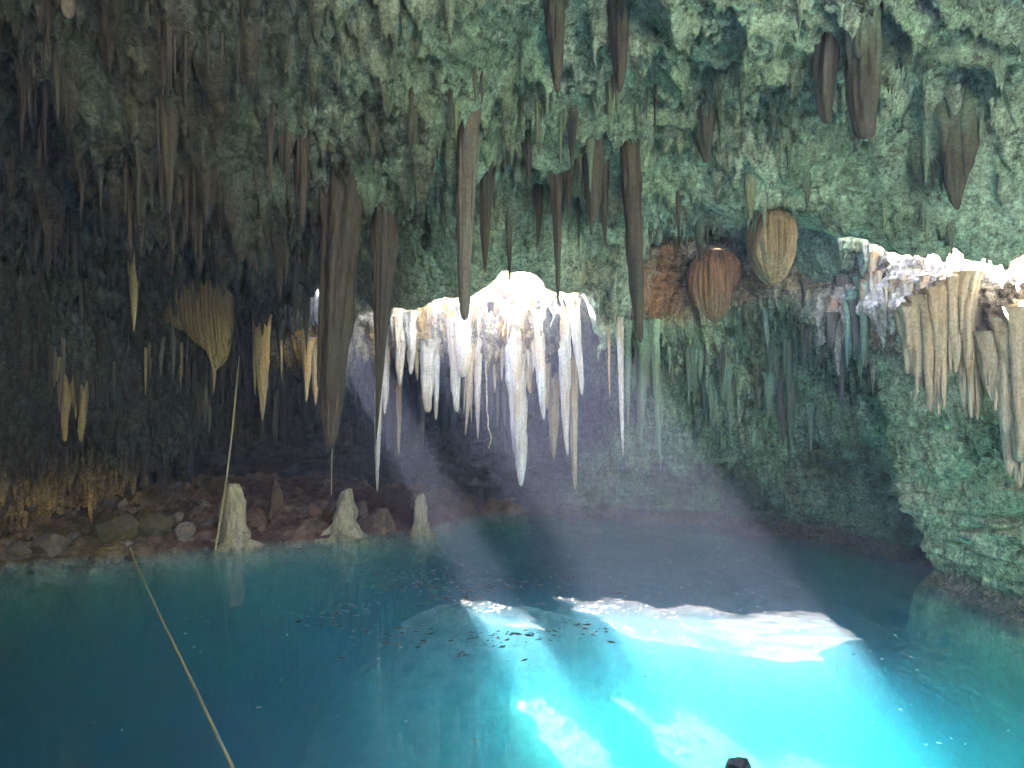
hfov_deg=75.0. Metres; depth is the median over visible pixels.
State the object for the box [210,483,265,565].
stalagmite
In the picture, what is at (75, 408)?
stalactite
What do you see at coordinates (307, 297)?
stalactite
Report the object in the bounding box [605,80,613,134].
stalactite
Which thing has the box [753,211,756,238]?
stalactite
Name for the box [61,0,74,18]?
stalactite
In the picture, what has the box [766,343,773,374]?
stalactite
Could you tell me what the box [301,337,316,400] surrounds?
stalactite
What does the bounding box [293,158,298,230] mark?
stalactite
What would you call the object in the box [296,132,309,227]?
stalactite
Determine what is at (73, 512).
stone
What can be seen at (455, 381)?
stalactite
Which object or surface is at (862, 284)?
stalactite
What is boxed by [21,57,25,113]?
stalactite
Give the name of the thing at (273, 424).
stalactite
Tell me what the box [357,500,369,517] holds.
stalagmite
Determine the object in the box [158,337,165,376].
stalactite
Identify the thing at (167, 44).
stalactite
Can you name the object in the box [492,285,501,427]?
stalactite
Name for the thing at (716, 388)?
stalactite
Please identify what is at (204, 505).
stone
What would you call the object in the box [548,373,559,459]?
stalactite
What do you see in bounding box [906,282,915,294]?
stalactite
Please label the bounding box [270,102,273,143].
stalactite
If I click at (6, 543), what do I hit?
stone
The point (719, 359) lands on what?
stalactite
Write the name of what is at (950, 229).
stalactite
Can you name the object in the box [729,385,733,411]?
stalactite
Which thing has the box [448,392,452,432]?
stalactite
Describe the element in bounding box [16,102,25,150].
stalactite
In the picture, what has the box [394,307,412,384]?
stalactite
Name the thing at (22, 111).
stalactite
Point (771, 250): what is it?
flowstone bell
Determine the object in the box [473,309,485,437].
stalactite
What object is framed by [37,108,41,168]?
stalactite
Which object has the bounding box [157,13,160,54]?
stalactite
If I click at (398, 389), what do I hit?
stalactite
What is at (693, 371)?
stalactite
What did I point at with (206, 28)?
stalactite
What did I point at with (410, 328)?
stalactite
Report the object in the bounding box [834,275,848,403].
stalactite
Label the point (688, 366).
stalactite
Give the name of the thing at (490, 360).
stalactite
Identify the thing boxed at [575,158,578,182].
stalactite
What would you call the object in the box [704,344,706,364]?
stalactite
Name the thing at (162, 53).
stalactite
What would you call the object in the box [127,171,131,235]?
stalactite
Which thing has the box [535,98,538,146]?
stalactite
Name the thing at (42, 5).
stalactite
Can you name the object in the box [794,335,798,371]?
stalactite
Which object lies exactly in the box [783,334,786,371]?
stalactite
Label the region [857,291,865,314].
stalactite
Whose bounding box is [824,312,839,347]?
stalactite
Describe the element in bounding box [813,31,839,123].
stalactite
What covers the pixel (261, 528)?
stone
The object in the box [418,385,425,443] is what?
stalactite
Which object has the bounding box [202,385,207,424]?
stalactite
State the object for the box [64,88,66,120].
stalactite
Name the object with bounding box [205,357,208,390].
stalactite
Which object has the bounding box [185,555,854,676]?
sunken leaves
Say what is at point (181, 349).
stalactite
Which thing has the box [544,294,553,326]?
root
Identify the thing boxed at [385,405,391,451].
stalactite
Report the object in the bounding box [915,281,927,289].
stalactite
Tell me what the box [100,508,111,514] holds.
stone
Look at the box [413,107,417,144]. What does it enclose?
stalactite
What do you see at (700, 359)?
stalactite
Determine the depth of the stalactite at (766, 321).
15.53 m
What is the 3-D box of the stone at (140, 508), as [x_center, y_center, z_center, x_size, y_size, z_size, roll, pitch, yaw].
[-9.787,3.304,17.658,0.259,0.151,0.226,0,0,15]
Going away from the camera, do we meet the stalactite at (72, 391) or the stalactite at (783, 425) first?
the stalactite at (72, 391)
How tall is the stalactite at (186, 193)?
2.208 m
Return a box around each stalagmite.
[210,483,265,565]
[268,479,283,509]
[314,488,376,568]
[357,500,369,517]
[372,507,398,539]
[401,493,444,555]
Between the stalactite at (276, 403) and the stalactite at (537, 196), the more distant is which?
the stalactite at (276, 403)
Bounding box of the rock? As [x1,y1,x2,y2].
[725,757,751,767]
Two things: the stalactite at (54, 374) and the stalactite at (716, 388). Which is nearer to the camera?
the stalactite at (54, 374)
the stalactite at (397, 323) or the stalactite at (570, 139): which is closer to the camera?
the stalactite at (570, 139)
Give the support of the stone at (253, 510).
on the ground
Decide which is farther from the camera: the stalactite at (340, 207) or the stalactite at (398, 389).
the stalactite at (398, 389)
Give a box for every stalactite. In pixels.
[10,142,13,172]
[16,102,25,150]
[20,80,24,136]
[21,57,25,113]
[25,56,31,113]
[30,42,33,78]
[32,209,41,254]
[32,335,37,378]
[34,88,36,114]
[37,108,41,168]
[40,0,44,20]
[41,156,43,188]
[42,79,49,131]
[42,92,43,120]
[42,112,45,155]
[43,34,45,68]
[44,219,52,275]
[46,0,51,59]
[51,40,60,122]
[52,345,56,386]
[56,357,60,381]
[57,356,62,412]
[60,375,70,441]
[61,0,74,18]
[61,337,65,380]
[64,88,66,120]
[66,207,69,263]
[71,229,79,285]
[71,376,73,406]
[73,368,79,416]
[73,378,76,418]
[78,166,84,223]
[78,380,88,441]
[79,288,83,322]
[99,165,102,210]
[112,361,115,400]
[123,161,128,216]
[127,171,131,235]
[127,208,131,255]
[127,252,139,330]
[135,154,140,224]
[144,347,147,395]
[146,366,148,399]
[147,342,151,366]
[149,165,153,208]
[156,92,179,213]
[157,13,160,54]
[158,159,163,207]
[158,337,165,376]
[160,36,165,94]
[165,21,168,85]
[168,24,172,86]
[169,215,174,255]
[170,326,175,376]
[173,33,175,81]
[179,342,182,377]
[179,363,181,391]
[182,203,185,244]
[183,32,186,106]
[184,175,188,239]
[185,332,188,363]
[192,165,196,228]
[194,192,197,263]
[198,204,202,260]
[201,367,204,395]
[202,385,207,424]
[205,25,207,53]
[205,36,209,74]
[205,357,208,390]
[206,182,209,209]
[206,395,212,433]
[207,370,209,389]
[209,359,211,395]
[212,368,215,392]
[218,361,225,399]
[221,31,224,68]
[224,47,226,83]
[230,335,235,384]
[235,356,241,388]
[236,34,239,85]
[237,336,239,369]
[240,2,243,46]
[252,313,271,420]
[267,114,272,195]
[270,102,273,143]
[272,407,274,434]
[274,390,278,441]
[280,130,283,162]
[280,341,282,381]
[284,131,290,195]
[284,246,288,281]
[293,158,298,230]
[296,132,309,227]
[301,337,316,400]
[302,298,303,324]
[304,287,310,352]
[304,396,310,421]
[311,339,318,404]
[317,166,362,450]
[371,201,398,444]
[374,383,382,490]
[383,342,389,413]
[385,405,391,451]
[390,316,402,354]
[391,387,395,465]
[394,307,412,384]
[395,379,402,453]
[402,311,420,373]
[405,89,407,112]
[408,105,414,157]
[409,86,413,119]
[410,395,416,447]
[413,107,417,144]
[415,340,418,379]
[418,339,441,411]
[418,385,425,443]
[424,307,431,338]
[429,298,443,419]
[438,399,442,441]
[439,394,449,444]
[443,318,460,411]
[448,88,452,139]
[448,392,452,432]
[453,100,458,142]
[453,306,474,376]
[455,107,480,320]
[458,299,464,404]
[464,300,479,434]
[470,297,476,421]
[473,66,476,101]
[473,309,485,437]
[479,163,495,271]
[480,71,483,102]
[486,302,492,412]
[488,294,501,392]
[488,302,493,385]
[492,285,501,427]
[494,381,497,438]
[496,292,511,426]
[498,302,507,379]
[499,304,529,485]
[499,381,503,423]
[505,196,512,284]
[505,390,508,435]
[510,298,538,392]
[518,97,520,122]
[521,129,531,178]
[525,313,529,366]
[529,305,537,371]
[529,309,545,419]
[529,316,534,371]
[532,183,542,247]
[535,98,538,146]
[540,288,555,408]
[543,0,564,93]
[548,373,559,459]
[549,173,562,303]
[551,306,571,454]
[558,114,561,167]
[561,108,566,131]
[563,292,578,489]
[564,169,571,218]
[564,298,583,394]
[567,117,572,167]
[569,104,577,156]
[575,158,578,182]
[576,197,579,249]
[578,157,581,179]
[579,162,583,198]
[583,137,603,223]
[586,137,594,191]
[601,159,609,245]
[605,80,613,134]
[607,0,631,91]
[607,327,609,395]
[611,74,614,100]
[614,80,616,113]
[616,88,619,113]
[616,315,623,454]
[620,138,643,342]
[625,320,632,435]
[633,320,650,442]
[634,100,639,135]
[645,87,647,119]
[645,319,660,471]
[654,83,657,132]
[676,189,680,248]
[682,278,690,406]
[689,340,693,362]
[692,345,698,391]
[692,363,694,387]
[694,215,704,261]
[695,104,715,162]
[696,341,703,380]
[700,373,708,427]
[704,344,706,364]
[704,374,717,422]
[712,382,719,426]
[715,364,732,399]
[718,347,726,370]
[720,342,725,384]
[721,363,725,398]
[724,363,735,413]
[727,407,732,438]
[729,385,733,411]
[731,368,737,396]
[743,172,755,219]
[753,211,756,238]
[761,307,768,347]
[761,372,774,417]
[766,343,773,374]
[778,379,784,421]
[781,404,785,444]
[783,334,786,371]
[786,337,792,400]
[786,378,795,449]
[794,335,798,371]
[799,278,811,368]
[802,171,810,210]
[806,403,815,452]
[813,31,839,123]
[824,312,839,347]
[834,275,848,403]
[843,1,883,138]
[843,297,851,370]
[844,289,855,353]
[845,299,859,346]
[852,276,863,376]
[854,288,862,372]
[855,281,869,366]
[856,279,866,290]
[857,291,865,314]
[865,276,877,300]
[867,251,879,275]
[871,270,884,283]
[881,287,889,320]
[882,201,886,234]
[888,279,898,296]
[898,279,909,296]
[899,274,906,296]
[902,282,909,295]
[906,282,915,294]
[914,209,916,227]
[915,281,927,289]
[918,275,931,286]
[919,200,922,226]
[922,121,928,185]
[922,195,926,227]
[924,200,930,243]
[929,165,931,188]
[931,161,936,188]
[939,170,942,193]
[946,219,955,255]
[979,112,983,145]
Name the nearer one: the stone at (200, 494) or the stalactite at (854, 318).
the stalactite at (854, 318)
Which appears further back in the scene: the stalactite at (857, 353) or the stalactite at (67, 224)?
the stalactite at (857, 353)
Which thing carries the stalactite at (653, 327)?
hanging from the ceiling
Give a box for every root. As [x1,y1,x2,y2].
[485,361,491,447]
[541,298,545,325]
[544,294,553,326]
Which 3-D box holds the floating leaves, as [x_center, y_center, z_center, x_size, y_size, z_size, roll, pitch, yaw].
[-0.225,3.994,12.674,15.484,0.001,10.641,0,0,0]
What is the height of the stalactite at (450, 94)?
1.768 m
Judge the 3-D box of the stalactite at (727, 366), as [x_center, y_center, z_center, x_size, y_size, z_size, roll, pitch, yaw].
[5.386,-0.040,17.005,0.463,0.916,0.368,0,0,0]
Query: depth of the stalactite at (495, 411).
15.84 m
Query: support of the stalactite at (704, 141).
hanging from the ceiling
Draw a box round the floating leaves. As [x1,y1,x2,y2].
[38,539,1009,745]
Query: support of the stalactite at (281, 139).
hanging from the ceiling
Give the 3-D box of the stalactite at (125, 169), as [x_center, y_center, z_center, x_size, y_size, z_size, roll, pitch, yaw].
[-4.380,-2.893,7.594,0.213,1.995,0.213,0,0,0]
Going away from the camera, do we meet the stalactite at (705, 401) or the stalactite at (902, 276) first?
the stalactite at (902, 276)
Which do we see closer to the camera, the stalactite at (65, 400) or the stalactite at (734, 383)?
the stalactite at (65, 400)
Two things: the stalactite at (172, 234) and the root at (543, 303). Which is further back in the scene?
the root at (543, 303)
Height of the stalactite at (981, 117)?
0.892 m
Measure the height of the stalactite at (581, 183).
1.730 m
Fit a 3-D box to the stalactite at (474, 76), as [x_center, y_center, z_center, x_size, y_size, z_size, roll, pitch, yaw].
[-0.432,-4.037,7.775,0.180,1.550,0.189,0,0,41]
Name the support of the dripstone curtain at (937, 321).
hanging from the ceiling
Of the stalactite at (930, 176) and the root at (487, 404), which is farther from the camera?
the root at (487, 404)
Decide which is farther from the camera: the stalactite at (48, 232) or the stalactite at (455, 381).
the stalactite at (455, 381)
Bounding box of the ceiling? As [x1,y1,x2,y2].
[0,0,1023,539]
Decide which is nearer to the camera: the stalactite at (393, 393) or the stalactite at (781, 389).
the stalactite at (781, 389)
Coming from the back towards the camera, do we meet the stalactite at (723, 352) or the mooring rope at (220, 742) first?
the stalactite at (723, 352)
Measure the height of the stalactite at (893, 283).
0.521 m
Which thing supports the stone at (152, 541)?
on the ground
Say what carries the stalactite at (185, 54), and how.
hanging from the ceiling
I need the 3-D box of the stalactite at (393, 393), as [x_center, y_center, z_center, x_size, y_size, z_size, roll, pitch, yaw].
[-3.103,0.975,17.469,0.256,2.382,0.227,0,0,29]
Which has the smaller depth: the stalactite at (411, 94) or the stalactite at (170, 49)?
the stalactite at (170, 49)
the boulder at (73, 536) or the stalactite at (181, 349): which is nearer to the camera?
the stalactite at (181, 349)
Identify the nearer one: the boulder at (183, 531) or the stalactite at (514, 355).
the stalactite at (514, 355)
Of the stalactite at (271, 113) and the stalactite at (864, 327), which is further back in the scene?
the stalactite at (864, 327)
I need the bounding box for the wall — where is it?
[167,226,1023,767]
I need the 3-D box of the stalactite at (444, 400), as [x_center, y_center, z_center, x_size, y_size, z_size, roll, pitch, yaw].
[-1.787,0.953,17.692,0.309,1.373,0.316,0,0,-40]
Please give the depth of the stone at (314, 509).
17.80 m
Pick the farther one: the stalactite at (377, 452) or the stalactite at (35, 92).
the stalactite at (377, 452)
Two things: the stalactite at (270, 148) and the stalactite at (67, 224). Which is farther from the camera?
the stalactite at (67, 224)
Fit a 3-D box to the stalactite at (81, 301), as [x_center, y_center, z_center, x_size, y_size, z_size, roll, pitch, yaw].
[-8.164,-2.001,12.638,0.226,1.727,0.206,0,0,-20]
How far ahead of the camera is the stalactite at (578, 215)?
10.93 m
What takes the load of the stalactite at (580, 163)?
hanging from the ceiling
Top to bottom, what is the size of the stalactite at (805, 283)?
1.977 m
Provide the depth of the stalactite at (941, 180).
9.19 m
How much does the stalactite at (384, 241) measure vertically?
4.649 m
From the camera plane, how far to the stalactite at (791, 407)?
16.29 m
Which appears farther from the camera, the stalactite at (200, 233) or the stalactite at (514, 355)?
the stalactite at (514, 355)
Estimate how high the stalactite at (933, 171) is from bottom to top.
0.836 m
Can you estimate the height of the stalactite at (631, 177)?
4.293 m
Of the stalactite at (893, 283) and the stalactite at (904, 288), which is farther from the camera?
the stalactite at (893, 283)
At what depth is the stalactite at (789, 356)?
15.70 m
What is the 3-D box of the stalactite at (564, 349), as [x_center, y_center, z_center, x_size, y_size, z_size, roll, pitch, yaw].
[1.106,-0.058,14.847,0.530,3.283,0.552,0,0,0]
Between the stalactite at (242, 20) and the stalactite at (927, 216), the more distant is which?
the stalactite at (927, 216)
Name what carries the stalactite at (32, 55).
hanging from the ceiling
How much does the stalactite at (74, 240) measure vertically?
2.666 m
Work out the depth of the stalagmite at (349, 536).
17.24 m
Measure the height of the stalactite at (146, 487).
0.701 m
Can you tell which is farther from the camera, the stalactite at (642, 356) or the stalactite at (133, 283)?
the stalactite at (642, 356)
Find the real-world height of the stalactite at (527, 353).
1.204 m
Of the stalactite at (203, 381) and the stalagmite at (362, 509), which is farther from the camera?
the stalagmite at (362, 509)
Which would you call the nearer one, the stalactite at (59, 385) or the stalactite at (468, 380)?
the stalactite at (59, 385)
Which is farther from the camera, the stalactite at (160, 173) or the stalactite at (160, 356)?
the stalactite at (160, 356)
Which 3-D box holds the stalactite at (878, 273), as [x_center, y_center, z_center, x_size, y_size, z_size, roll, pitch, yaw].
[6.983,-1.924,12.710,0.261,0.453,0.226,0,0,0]
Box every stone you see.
[2,540,12,546]
[24,504,37,512]
[31,535,39,539]
[52,517,69,528]
[69,510,77,515]
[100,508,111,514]
[117,498,127,508]
[126,506,139,514]
[137,506,144,511]
[139,500,146,506]
[145,537,160,545]
[189,489,207,501]
[195,518,215,527]
[198,499,210,511]
[246,512,267,527]
[247,507,266,518]
[253,512,265,532]
[301,507,308,515]
[308,502,323,517]
[313,514,321,519]
[314,498,327,508]
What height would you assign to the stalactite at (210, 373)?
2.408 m
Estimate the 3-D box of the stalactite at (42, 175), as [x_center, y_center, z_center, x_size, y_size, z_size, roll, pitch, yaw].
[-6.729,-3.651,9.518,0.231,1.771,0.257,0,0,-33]
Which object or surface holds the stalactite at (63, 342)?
hanging from the ceiling
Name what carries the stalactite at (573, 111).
hanging from the ceiling
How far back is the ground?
14.16 m
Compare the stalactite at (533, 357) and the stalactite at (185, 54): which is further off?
the stalactite at (533, 357)
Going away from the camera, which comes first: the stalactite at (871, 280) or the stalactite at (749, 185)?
the stalactite at (749, 185)
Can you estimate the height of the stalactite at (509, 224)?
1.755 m
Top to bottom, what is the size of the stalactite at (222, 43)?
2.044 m
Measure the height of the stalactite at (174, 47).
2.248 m
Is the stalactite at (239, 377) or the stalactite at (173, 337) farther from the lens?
the stalactite at (239, 377)
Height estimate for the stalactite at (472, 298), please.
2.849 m
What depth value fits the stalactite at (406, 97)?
7.45 m
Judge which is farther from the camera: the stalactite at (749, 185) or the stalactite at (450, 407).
the stalactite at (450, 407)
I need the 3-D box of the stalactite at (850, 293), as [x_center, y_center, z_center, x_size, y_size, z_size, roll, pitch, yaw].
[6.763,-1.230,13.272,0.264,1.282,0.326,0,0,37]
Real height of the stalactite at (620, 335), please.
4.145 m
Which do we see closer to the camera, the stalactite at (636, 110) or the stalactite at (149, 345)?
the stalactite at (636, 110)
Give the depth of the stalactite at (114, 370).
13.98 m
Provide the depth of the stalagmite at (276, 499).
18.23 m
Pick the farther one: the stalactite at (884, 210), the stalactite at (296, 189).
the stalactite at (884, 210)
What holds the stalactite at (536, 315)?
hanging from the ceiling
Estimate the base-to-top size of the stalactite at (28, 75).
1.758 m
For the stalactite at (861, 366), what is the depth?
13.16 m
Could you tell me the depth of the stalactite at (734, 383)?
17.19 m
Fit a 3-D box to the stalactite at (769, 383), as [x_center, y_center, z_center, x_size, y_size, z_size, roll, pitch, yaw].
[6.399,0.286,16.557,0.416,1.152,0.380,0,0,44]
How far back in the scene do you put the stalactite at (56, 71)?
6.96 m
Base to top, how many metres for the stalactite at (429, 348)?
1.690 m
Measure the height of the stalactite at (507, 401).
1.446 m
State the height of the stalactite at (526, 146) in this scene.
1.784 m
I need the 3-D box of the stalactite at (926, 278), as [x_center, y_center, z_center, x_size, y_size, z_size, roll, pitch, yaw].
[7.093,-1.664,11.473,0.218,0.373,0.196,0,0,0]
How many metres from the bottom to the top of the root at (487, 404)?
1.939 m
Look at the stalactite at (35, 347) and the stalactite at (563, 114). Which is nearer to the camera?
the stalactite at (563, 114)
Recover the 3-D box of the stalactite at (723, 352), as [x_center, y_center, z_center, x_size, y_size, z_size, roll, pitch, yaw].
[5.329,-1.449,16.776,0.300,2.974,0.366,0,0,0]
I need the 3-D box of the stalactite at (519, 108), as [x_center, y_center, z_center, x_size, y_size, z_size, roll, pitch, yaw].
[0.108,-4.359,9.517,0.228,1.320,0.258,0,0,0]
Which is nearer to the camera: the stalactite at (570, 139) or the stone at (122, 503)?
the stalactite at (570, 139)
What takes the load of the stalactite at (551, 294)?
hanging from the ceiling
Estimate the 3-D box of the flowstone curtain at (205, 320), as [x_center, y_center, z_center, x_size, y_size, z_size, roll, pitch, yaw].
[-6.476,-1.179,13.420,1.525,1.773,0.577,0,0,0]
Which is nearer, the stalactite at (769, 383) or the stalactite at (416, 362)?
the stalactite at (416, 362)
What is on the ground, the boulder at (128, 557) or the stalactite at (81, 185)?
the boulder at (128, 557)
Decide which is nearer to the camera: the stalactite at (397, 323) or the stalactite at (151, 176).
the stalactite at (151, 176)
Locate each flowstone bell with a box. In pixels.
[685,248,740,323]
[746,209,797,285]
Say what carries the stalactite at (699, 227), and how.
hanging from the ceiling
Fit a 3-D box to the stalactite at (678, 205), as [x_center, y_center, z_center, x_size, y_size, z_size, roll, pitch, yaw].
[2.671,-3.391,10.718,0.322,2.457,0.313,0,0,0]
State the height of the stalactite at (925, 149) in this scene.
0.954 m
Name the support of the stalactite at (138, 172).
hanging from the ceiling
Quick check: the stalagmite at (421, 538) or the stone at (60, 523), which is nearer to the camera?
the stone at (60, 523)
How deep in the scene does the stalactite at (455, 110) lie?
7.91 m
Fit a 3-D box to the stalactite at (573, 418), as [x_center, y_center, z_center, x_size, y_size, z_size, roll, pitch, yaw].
[1.347,0.126,15.255,0.384,4.606,0.362,0,0,0]
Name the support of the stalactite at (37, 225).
hanging from the ceiling
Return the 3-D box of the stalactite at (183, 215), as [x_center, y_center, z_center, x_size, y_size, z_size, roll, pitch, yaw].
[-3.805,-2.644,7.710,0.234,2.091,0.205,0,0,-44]
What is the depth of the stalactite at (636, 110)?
9.42 m
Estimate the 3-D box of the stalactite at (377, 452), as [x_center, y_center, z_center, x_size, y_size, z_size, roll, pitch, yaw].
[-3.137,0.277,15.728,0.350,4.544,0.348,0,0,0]
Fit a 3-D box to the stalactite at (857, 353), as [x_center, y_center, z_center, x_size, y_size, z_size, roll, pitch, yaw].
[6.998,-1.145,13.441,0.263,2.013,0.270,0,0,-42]
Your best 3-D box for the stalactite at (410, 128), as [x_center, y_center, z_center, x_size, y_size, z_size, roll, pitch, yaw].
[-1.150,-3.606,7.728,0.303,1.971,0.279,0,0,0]
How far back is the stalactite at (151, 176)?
7.36 m
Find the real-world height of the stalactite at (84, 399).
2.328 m
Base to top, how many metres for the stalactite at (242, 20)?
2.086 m
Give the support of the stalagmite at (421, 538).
on the ground
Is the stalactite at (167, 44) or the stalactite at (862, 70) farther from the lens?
the stalactite at (862, 70)
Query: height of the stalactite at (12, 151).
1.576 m
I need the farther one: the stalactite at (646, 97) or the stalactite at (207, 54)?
the stalactite at (646, 97)
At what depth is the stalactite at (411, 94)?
7.52 m
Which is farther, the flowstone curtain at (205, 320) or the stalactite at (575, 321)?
the stalactite at (575, 321)
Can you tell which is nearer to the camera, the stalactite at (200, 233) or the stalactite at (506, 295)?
the stalactite at (200, 233)
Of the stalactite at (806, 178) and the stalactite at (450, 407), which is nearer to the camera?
the stalactite at (806, 178)
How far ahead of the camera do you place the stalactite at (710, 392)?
17.44 m
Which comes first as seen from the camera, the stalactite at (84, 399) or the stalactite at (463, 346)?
the stalactite at (84, 399)
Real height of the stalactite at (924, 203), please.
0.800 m
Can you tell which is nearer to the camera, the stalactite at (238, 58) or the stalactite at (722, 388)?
the stalactite at (238, 58)
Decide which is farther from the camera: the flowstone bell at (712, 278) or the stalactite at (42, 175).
the flowstone bell at (712, 278)
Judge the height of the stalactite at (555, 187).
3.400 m
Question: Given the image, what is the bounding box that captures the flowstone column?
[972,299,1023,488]
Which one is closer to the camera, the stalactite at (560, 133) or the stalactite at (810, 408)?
the stalactite at (560, 133)
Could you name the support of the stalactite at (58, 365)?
hanging from the ceiling
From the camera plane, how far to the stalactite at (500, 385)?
16.51 m
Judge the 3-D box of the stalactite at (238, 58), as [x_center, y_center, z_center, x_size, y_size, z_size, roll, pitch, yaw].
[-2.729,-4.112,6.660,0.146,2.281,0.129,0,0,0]
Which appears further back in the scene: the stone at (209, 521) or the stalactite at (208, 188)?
the stone at (209, 521)
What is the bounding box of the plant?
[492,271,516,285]
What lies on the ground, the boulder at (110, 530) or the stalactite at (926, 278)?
the boulder at (110, 530)
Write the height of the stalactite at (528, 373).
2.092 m
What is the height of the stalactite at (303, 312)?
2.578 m
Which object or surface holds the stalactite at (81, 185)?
hanging from the ceiling
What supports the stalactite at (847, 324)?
hanging from the wall
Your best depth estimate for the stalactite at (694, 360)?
17.05 m
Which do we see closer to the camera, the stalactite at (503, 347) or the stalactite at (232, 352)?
the stalactite at (503, 347)
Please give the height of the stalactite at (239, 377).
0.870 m
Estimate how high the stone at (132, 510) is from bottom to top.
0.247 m
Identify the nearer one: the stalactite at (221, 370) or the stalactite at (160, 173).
the stalactite at (160, 173)
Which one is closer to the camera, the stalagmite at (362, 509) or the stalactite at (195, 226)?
the stalactite at (195, 226)
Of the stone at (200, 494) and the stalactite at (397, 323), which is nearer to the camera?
the stalactite at (397, 323)
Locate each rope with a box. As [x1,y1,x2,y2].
[130,547,233,767]
[214,357,239,553]
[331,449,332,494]
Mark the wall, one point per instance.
(897, 496)
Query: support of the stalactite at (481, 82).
hanging from the ceiling
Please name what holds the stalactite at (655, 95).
hanging from the ceiling
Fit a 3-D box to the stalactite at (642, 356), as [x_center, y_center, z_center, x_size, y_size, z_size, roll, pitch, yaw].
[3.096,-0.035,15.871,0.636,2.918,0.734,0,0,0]
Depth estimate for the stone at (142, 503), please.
18.04 m
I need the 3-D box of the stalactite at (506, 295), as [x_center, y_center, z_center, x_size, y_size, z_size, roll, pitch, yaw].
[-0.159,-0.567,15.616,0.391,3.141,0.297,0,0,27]
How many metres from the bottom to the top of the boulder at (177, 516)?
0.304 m
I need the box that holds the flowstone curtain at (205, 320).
[163,280,233,369]
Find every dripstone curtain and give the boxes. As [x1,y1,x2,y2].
[891,270,984,421]
[933,76,979,209]
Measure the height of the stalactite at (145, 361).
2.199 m
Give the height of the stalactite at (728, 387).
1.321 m
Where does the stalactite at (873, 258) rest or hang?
hanging from the ceiling
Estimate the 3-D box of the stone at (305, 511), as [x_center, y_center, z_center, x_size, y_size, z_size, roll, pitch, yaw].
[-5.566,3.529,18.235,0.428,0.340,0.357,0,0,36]
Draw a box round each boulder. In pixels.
[4,540,32,557]
[28,532,71,557]
[65,532,81,541]
[94,514,139,544]
[119,539,132,546]
[124,554,136,561]
[137,511,173,536]
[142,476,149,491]
[172,511,183,521]
[173,522,195,541]
[192,525,216,540]
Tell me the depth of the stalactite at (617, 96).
8.54 m
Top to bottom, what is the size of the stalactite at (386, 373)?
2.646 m
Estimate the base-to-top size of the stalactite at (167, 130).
2.593 m
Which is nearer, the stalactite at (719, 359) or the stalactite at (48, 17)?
the stalactite at (48, 17)
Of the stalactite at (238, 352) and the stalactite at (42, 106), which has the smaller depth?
the stalactite at (42, 106)
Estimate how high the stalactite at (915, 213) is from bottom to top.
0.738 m
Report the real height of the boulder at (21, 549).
0.436 m
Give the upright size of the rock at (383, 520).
0.982 m
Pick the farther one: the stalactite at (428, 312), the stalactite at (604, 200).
the stalactite at (428, 312)
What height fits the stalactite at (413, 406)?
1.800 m
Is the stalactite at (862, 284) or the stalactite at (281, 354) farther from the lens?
the stalactite at (281, 354)
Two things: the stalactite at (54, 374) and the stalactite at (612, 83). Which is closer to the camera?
the stalactite at (612, 83)
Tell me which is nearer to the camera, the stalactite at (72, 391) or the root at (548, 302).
the stalactite at (72, 391)
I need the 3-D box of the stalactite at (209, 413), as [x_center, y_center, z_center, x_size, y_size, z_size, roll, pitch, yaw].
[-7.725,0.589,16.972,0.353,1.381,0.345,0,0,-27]
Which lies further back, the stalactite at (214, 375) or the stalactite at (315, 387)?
the stalactite at (315, 387)
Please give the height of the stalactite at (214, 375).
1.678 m
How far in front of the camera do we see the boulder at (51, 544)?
15.21 m
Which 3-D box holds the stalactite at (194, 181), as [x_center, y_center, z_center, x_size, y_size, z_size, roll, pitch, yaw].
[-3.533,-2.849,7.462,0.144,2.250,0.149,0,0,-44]
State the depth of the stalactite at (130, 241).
7.80 m
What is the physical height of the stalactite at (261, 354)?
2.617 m
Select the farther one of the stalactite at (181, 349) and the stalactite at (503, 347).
the stalactite at (503, 347)
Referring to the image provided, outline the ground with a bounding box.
[0,471,910,767]
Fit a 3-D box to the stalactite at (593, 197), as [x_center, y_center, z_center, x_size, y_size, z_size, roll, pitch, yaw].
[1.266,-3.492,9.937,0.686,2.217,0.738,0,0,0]
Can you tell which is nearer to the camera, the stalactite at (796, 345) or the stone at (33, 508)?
the stalactite at (796, 345)
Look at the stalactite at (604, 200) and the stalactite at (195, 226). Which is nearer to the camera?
the stalactite at (195, 226)
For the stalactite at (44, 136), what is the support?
hanging from the ceiling
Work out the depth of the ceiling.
8.83 m
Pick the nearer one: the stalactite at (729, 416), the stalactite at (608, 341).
the stalactite at (608, 341)
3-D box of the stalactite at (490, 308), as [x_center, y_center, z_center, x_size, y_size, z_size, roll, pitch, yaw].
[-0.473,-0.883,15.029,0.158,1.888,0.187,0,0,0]
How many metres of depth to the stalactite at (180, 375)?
15.02 m
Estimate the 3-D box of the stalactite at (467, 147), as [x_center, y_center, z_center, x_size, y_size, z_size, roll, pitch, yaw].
[-0.555,-2.525,8.280,0.493,3.477,0.530,0,0,0]
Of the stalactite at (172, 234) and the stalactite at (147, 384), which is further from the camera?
the stalactite at (147, 384)
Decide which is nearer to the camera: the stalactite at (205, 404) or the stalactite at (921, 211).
the stalactite at (921, 211)
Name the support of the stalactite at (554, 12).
hanging from the ceiling
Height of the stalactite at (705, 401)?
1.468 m
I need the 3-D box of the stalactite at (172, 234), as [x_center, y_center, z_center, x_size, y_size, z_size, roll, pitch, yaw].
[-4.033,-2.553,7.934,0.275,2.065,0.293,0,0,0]
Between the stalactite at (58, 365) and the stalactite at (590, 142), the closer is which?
the stalactite at (590, 142)
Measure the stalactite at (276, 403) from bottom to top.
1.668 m

